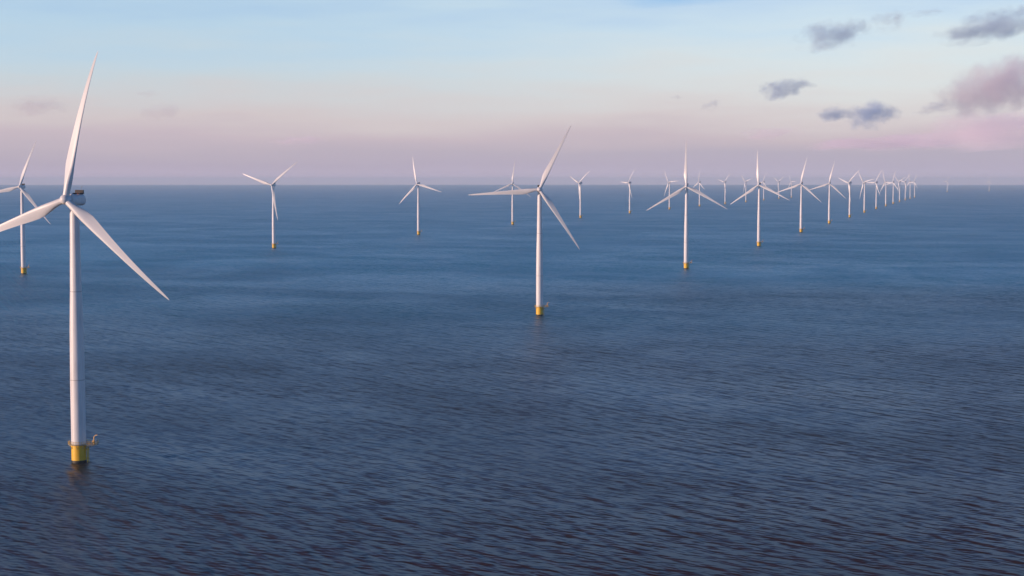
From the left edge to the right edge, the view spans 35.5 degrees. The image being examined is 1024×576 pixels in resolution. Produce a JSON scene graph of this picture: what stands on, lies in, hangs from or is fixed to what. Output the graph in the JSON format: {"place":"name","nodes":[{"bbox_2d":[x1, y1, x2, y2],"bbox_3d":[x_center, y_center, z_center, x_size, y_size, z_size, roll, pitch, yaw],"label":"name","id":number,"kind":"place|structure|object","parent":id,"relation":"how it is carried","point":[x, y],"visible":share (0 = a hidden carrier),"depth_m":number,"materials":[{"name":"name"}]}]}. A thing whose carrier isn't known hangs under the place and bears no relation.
{"place":"outdoors","nodes":[
{"label":"outdoors","id":0,"kind":"place"},
{"bbox_2d":[0,185,1023,575],"bbox_3d":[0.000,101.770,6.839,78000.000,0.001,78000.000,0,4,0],"label":"sea","id":1,"kind":"structure","parent":0,"point":[352,381],"depth_m":805.68,"materials":[{"name":"liquid"}]},
{"bbox_2d":[0,141,49,273],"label":"wind turbine","id":2,"kind":"object","parent":1,"relation":"in","point":[23,192],"visible":0.89,"depth_m":1743.28,"materials":[{"name":"white metal"}]},
{"bbox_2d":[0,52,168,463],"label":"wind turbine","id":3,"kind":"object","parent":1,"relation":"in","point":[78,444],"visible":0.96,"depth_m":574.44,"materials":[{"name":"white metal"}]},
{"bbox_2d":[244,162,296,247],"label":"wind turbine","id":4,"kind":"object","parent":1,"relation":"in","point":[272,185],"visible":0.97,"depth_m":2404.42,"materials":[{"name":"white metal"}]},
{"bbox_2d":[399,162,439,234],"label":"wind turbine","id":5,"kind":"object","parent":1,"relation":"in","point":[418,211],"visible":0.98,"depth_m":3000.44,"materials":[{"name":"white metal"}]},
{"bbox_2d":[494,163,528,224],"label":"wind turbine","id":6,"kind":"object","parent":1,"relation":"in","point":[512,221],"visible":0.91,"depth_m":3689.04,"materials":[{"name":"white metal"}]},
{"bbox_2d":[469,126,578,315],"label":"wind turbine","id":7,"kind":"object","parent":1,"relation":"in","point":[539,306],"visible":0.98,"depth_m":1203.98,"materials":[{"name":"white metal"}]},
{"bbox_2d":[570,171,589,217],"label":"wind turbine","id":8,"kind":"object","parent":1,"relation":"in","point":[580,183],"visible":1,"depth_m":4337.39,"materials":[{"name":"white metal"}]},
{"bbox_2d":[623,171,633,212],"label":"wind turbine","id":9,"kind":"object","parent":1,"relation":"in","point":[628,182],"visible":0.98,"depth_m":4987.73,"materials":[{"name":"white metal"}]},
{"bbox_2d":[664,174,674,208],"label":"wind turbine","id":10,"kind":"object","parent":1,"relation":"in","point":[669,190],"visible":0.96,"depth_m":5635.31,"materials":[{"name":"white metal"}]},
{"bbox_2d":[646,142,726,268],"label":"wind turbine","id":11,"kind":"object","parent":1,"relation":"in","point":[686,237],"visible":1,"depth_m":1844.88,"materials":[{"name":"white metal"}]},
{"bbox_2d":[695,173,701,205],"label":"wind turbine","id":12,"kind":"object","parent":1,"relation":"in","point":[699,190],"visible":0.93,"depth_m":6283.59,"materials":[{"name":"white metal"}]},
{"bbox_2d":[718,173,730,203],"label":"wind turbine","id":13,"kind":"object","parent":1,"relation":"in","point":[725,202],"visible":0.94,"depth_m":6932.29,"materials":[{"name":"white metal"}]},
{"bbox_2d":[731,151,787,245],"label":"wind turbine","id":14,"kind":"object","parent":1,"relation":"in","point":[758,217],"visible":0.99,"depth_m":2475.35,"materials":[{"name":"white metal"}]},
{"bbox_2d":[776,159,820,231],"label":"wind turbine","id":15,"kind":"object","parent":1,"relation":"in","point":[801,207],"visible":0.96,"depth_m":3143.68,"materials":[{"name":"white metal"}]},
{"bbox_2d":[810,162,844,223],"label":"wind turbine","id":16,"kind":"object","parent":1,"relation":"in","point":[829,220],"visible":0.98,"depth_m":3782.21,"materials":[{"name":"white metal"}]},
{"bbox_2d":[839,174,855,216],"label":"wind turbine","id":17,"kind":"object","parent":1,"relation":"in","point":[849,187],"visible":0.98,"depth_m":4421.35,"materials":[{"name":"white metal"}]},
{"bbox_2d":[858,171,872,212],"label":"wind turbine","id":18,"kind":"object","parent":1,"relation":"in","point":[864,211],"visible":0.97,"depth_m":5070.10,"materials":[{"name":"white metal"}]},
{"bbox_2d":[866,172,880,208],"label":"wind turbine","id":19,"kind":"object","parent":1,"relation":"in","point":[875,182],"visible":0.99,"depth_m":5708.15,"materials":[{"name":"white metal"}]},
{"bbox_2d":[881,175,890,205],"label":"wind turbine","id":20,"kind":"object","parent":1,"relation":"in","point":[886,182],"visible":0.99,"depth_m":6348.21,"materials":[{"name":"white metal"}]},
{"bbox_2d":[888,174,896,203],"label":"wind turbine","id":21,"kind":"object","parent":1,"relation":"in","point":[893,189],"visible":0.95,"depth_m":6985.30,"materials":[{"name":"white metal"}]},
{"bbox_2d":[895,177,903,201],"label":"wind turbine","id":22,"kind":"object","parent":1,"relation":"in","point":[899,188],"visible":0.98,"depth_m":7623.96,"materials":[{"name":"white metal"}]},
{"bbox_2d":[0,0,1023,184],"label":"sky","id":23,"kind":"structure","parent":0,"point":[181,92],"materials":[{"name":"blue"}]}
]}

